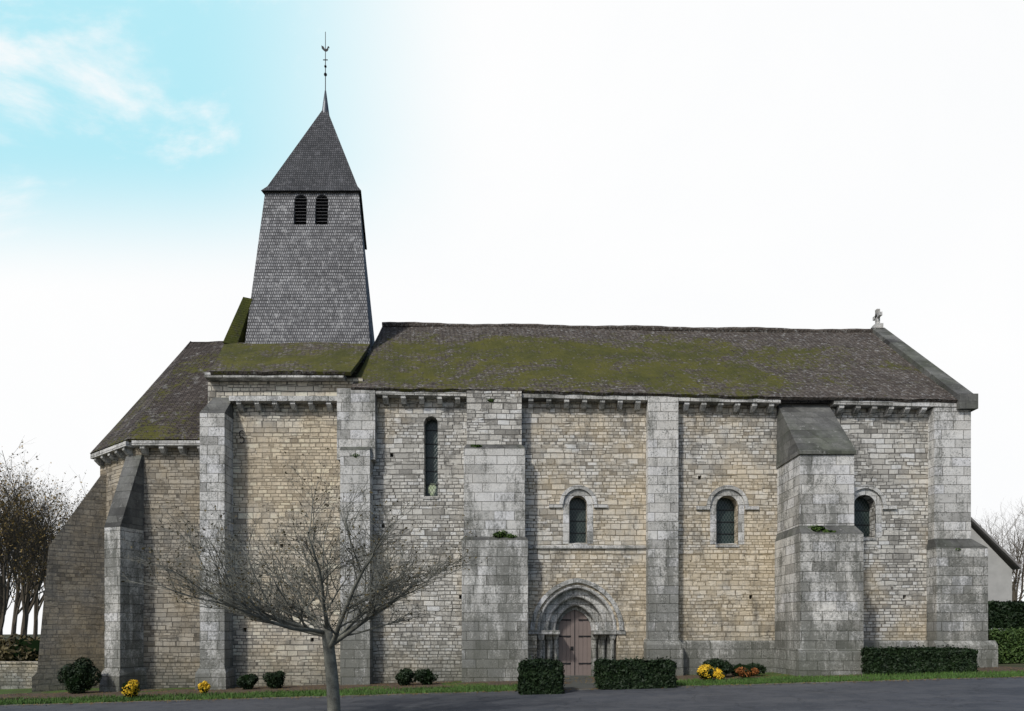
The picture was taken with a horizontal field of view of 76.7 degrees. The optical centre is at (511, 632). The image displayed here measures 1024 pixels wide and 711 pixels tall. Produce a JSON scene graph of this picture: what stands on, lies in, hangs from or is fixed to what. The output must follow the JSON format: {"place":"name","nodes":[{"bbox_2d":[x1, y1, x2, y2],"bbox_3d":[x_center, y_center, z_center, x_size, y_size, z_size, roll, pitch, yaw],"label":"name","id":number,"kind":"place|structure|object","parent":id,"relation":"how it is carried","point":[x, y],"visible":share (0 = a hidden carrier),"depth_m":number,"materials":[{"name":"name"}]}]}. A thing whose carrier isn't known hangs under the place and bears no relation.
{"place":"outdoors","nodes":[
{"label":"outdoors","id":0,"kind":"place"},
{"bbox_2d":[32,474,105,691],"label":"buttress","id":1,"kind":"structure","parent":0,"point":[73,623],"depth_m":24.36,"materials":[{"name":"grey stone"}]},
{"bbox_2d":[100,448,199,688],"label":"apse wall","id":2,"kind":"structure","parent":0,"point":[171,643],"depth_m":23.50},
{"bbox_2d":[223,297,251,343],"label":"church roof","id":3,"kind":"structure","parent":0,"point":[236,332],"depth_m":25.64,"materials":[{"name":"green plant"}]},
{"bbox_2d":[210,378,363,686],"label":"wall","id":4,"kind":"structure","parent":0,"point":[270,435],"depth_m":23.00,"materials":[{"name":"beige stone"}]},
{"bbox_2d":[0,677,1023,710],"bbox_3d":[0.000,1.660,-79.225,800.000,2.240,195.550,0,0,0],"label":"road asphalt","id":5,"kind":"structure","parent":0,"point":[992,694],"depth_m":15.56,"materials":[{"name":"grey asphalt"}]},
{"bbox_2d":[119,443,491,710],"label":"young tree","id":6,"kind":"object","parent":5,"relation":"on","point":[330,636],"depth_m":12.19,"materials":[{"name":"plant"}]},
{"bbox_2d":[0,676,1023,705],"bbox_3d":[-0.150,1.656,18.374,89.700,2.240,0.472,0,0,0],"label":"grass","id":7,"kind":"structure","parent":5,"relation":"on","point":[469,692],"depth_m":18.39,"materials":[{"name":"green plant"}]},
{"bbox_2d":[0,669,1023,704],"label":"verge grass","id":8,"kind":"structure","parent":0,"point":[78,699],"depth_m":19.40,"materials":[{"name":"green plant"}]},
{"bbox_2d":[0,0,1023,633],"label":"sky","id":9,"kind":"structure","parent":0,"point":[792,164],"materials":[{"name":"white"}]},
{"bbox_2d":[3,634,1023,698],"bbox_3d":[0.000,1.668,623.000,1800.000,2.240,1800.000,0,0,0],"label":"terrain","id":10,"kind":"structure","parent":0,"point":[1021,665],"depth_m":23.25,"materials":[{"name":"green plant"}]},
{"bbox_2d":[0,661,37,688],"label":"boundary wall","id":11,"kind":"structure","parent":10,"relation":"on","point":[16,674],"depth_m":25.60,"materials":[{"name":"stone"}]},
{"bbox_2d":[0,632,39,660],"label":"hedge","id":12,"kind":"object","parent":10,"relation":"on","point":[5,644],"visible":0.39,"depth_m":45.14,"materials":[{"name":"plant"}]},
{"bbox_2d":[208,382,209,402],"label":"wall","id":13,"kind":"structure","parent":10,"relation":"on","point":[208,392],"depth_m":23.30,"materials":[{"name":"stone"}]},
{"bbox_2d":[122,664,723,696],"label":"yellow flowers","id":14,"kind":"object","parent":10,"relation":"on","point":[701,668],"visible":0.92,"depth_m":20.16,"materials":[{"name":"yellow plant"}]},
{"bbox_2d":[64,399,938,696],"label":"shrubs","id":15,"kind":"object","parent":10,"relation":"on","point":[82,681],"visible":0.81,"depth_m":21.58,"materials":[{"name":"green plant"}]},
{"bbox_2d":[734,667,758,677],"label":"orange flowers","id":16,"kind":"object","parent":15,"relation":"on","point":[754,670],"visible":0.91,"depth_m":20.36,"materials":[{"name":"orange plant"}]},
{"bbox_2d":[0,437,1023,640],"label":"distant trees","id":17,"kind":"object","parent":10,"relation":"on","point":[24,595],"depth_m":60.59,"materials":[{"name":"brown plant"}]},
{"bbox_2d":[0,666,1023,699],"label":"ground","id":18,"kind":"structure","parent":10,"relation":"on","point":[293,688],"depth_m":21.61,"materials":[{"name":"green plant"}]},
{"bbox_2d":[3,667,1023,706],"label":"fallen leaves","id":19,"kind":"object","parent":10,"relation":"on","point":[457,685],"visible":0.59,"depth_m":20.50,"materials":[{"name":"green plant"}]},
{"bbox_2d":[57,644,979,697],"bbox_3d":[-0.344,1.271,19.817,30.337,1.802,5.496,0,0,0],"label":"hedge foliage","id":20,"kind":"object","parent":10,"relation":"on","point":[549,675],"visible":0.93,"depth_m":20.39,"materials":[{"name":"green plant"}]},
{"bbox_2d":[99,388,997,691],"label":"church buttresses","id":21,"kind":"structure","parent":10,"relation":"on","point":[819,604],"depth_m":22.40,"materials":[{"name":"grey stone"}]},
{"bbox_2d":[90,342,189,453],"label":"roof","id":22,"kind":"structure","parent":21,"relation":"on","point":[121,431],"depth_m":25.22,"materials":[{"name":"tile"}]},
{"bbox_2d":[128,341,223,440],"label":"apse roof","id":23,"kind":"structure","parent":21,"relation":"on","point":[179,403],"depth_m":24.90,"materials":[{"name":"tile"}]},
{"bbox_2d":[210,342,370,375],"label":"mossy roof","id":24,"kind":"structure","parent":21,"relation":"on","point":[309,358],"depth_m":23.91,"materials":[{"name":"plant"}]},
{"bbox_2d":[467,391,521,444],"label":"church buttress top","id":25,"kind":"structure","parent":21,"relation":"on","point":[497,420],"depth_m":22.55,"materials":[{"name":"grey stone"}]},
{"bbox_2d":[104,397,987,549],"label":"church buttress caps","id":26,"kind":"object","parent":21,"relation":"on","point":[809,428],"visible":0.66,"depth_m":22.52,"materials":[{"name":"grey stone"}]},
{"bbox_2d":[528,588,625,675],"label":"portal moldings","id":27,"kind":"structure","parent":21,"relation":"attached to","point":[599,635],"depth_m":23.24,"materials":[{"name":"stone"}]},
{"bbox_2d":[559,610,590,674],"bbox_3d":[2.303,0.492,23.828,1.240,2.766,0.145,0,0,0],"label":"church door","id":28,"kind":"structure","parent":27,"relation":"in","point":[582,648],"depth_m":23.80,"materials":[{"name":"wood"}]},
{"bbox_2d":[537,585,616,668],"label":"church portal mouldings","id":29,"kind":"object","parent":27,"relation":"attached to","point":[585,608],"visible":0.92,"depth_m":23.24,"materials":[{"name":"grey stone"}]},
{"bbox_2d":[352,399,961,550],"bbox_3d":[5.006,-5.484,21.795,21.418,5.408,1.836,0,0,0],"label":"ledge moss","id":30,"kind":"object","parent":21,"relation":"attached to","point":[513,536],"visible":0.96,"depth_m":22.32,"materials":[{"name":"green plant"}]},
{"bbox_2d":[565,675,592,676],"bbox_3d":[2.303,1.730,23.700,1.700,0.330,0.500,0,0,0],"label":"doorstep","id":31,"kind":"object","parent":10,"relation":"on","point":[577,675],"visible":0.07,"depth_m":23.77,"materials":[{"name":"grey stone"}]},
{"bbox_2d":[563,676,595,688],"bbox_3d":[2.004,1.596,21.215,1.466,0.041,5.370,0,0,0],"label":"doorstep","id":32,"kind":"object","parent":10,"relation":"on","point":[579,683],"depth_m":20.36,"materials":[{"name":"grey stone"}]},
{"bbox_2d":[971,528,1011,601],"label":"neighbour house","id":33,"kind":"structure","parent":10,"relation":"on","point":[999,579],"depth_m":35.00,"materials":[{"name":"white paint"}]},
{"bbox_2d":[971,517,1020,569],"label":"house roof","id":34,"kind":"structure","parent":33,"relation":"on","point":[1010,561],"depth_m":34.93,"materials":[{"name":"stone"}]},
{"bbox_2d":[988,604,1023,663],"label":"hedge","id":35,"kind":"object","parent":10,"relation":"on","point":[1000,646],"visible":0.08,"depth_m":24.06,"materials":[{"name":"green plant"}]},
{"bbox_2d":[373,397,927,682],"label":"nave wall","id":36,"kind":"structure","parent":0,"point":[726,593],"depth_m":23.00,"materials":[{"name":"beige stone"}]},
{"bbox_2d":[90,372,955,674],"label":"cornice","id":37,"kind":"structure","parent":36,"relation":"attached to","point":[696,654],"depth_m":22.88,"materials":[{"name":"grey stone"}]},
{"bbox_2d":[426,420,868,542],"bbox_3d":[4.894,-5.420,23.415,16.070,4.595,0.050,0,0,0],"label":"window","id":38,"kind":"structure","parent":36,"relation":"in","point":[724,517],"depth_m":23.39,"materials":[{"name":"black glass"}]},
{"bbox_2d":[425,430,869,533],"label":"church window bars","id":39,"kind":"object","parent":36,"relation":"attached to","point":[437,484],"visible":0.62,"depth_m":23.36,"materials":[{"name":"black metal"}]},
{"bbox_2d":[351,327,957,402],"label":"nave roof","id":40,"kind":"structure","parent":36,"relation":"on","point":[861,366],"depth_m":24.81,"materials":[{"name":"tile"}]},
{"bbox_2d":[245,192,374,377],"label":"church tower","id":41,"kind":"structure","parent":40,"relation":"on","point":[310,282],"depth_m":25.91,"materials":[{"name":"grey tile"}]},
{"bbox_2d":[294,198,327,224],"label":"louvers","id":42,"kind":"object","parent":41,"relation":"in","point":[321,211],"visible":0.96,"depth_m":26.45,"materials":[{"name":"black wood"}]},
{"bbox_2d":[261,110,366,249],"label":"church spire","id":43,"kind":"structure","parent":41,"relation":"on","point":[316,161],"depth_m":26.71,"materials":[{"name":"grey tile"}]},
{"bbox_2d":[322,90,328,112],"bbox_3d":[-8.100,-22.890,28.120,0.395,1.300,0.395,0,0,0],"label":"spire finial","id":44,"kind":"object","parent":43,"relation":"on","point":[325,108],"visible":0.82,"depth_m":28.04,"materials":[{"name":"grey metal"}]},
{"bbox_2d":[321,32,328,89],"bbox_3d":[-8.096,-24.715,28.120,0.360,2.750,0.140,0,0,0],"label":"weather vane","id":45,"kind":"object","parent":44,"relation":"on","point":[325,59],"visible":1,"depth_m":28.11,"materials":[{"name":"grey metal"}]},
{"bbox_2d":[382,322,872,332],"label":"church ridge tiles","id":46,"kind":"object","parent":40,"relation":"on","point":[620,327],"visible":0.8,"depth_m":27.99,"materials":[{"name":"grey tile"}]},
{"bbox_2d":[871,328,977,411],"bbox_3d":[15.875,-10.519,28.075,0.650,5.451,11.150,0,0,0],"label":"gable coping","id":47,"kind":"object","parent":40,"relation":"on","point":[966,398],"visible":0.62,"depth_m":24.33,"materials":[{"name":"grey stone"}]},
{"bbox_2d":[872,309,882,328],"bbox_3d":[15.860,-13.585,28.100,0.320,0.880,0.520,0,0,0],"label":"stone cross","id":48,"kind":"object","parent":47,"relation":"on","point":[876,319],"visible":0.95,"depth_m":27.98,"materials":[{"name":"grey stone"}]},
{"bbox_2d":[423,485,896,629],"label":"church hood moulds","id":49,"kind":"object","parent":36,"relation":"attached to","point":[718,493],"visible":0.91,"depth_m":22.99,"materials":[{"name":"grey stone"}]},
{"bbox_2d":[988,626,1023,662],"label":"hedge","id":50,"kind":"object","parent":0,"point":[994,633],"visible":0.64,"depth_m":23.97,"materials":[{"name":"green plant"}]},
{"bbox_2d":[988,600,1023,628],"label":"hedge","id":51,"kind":"object","parent":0,"point":[1009,609],"visible":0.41,"depth_m":31.99,"materials":[{"name":"green plant"}]}
]}

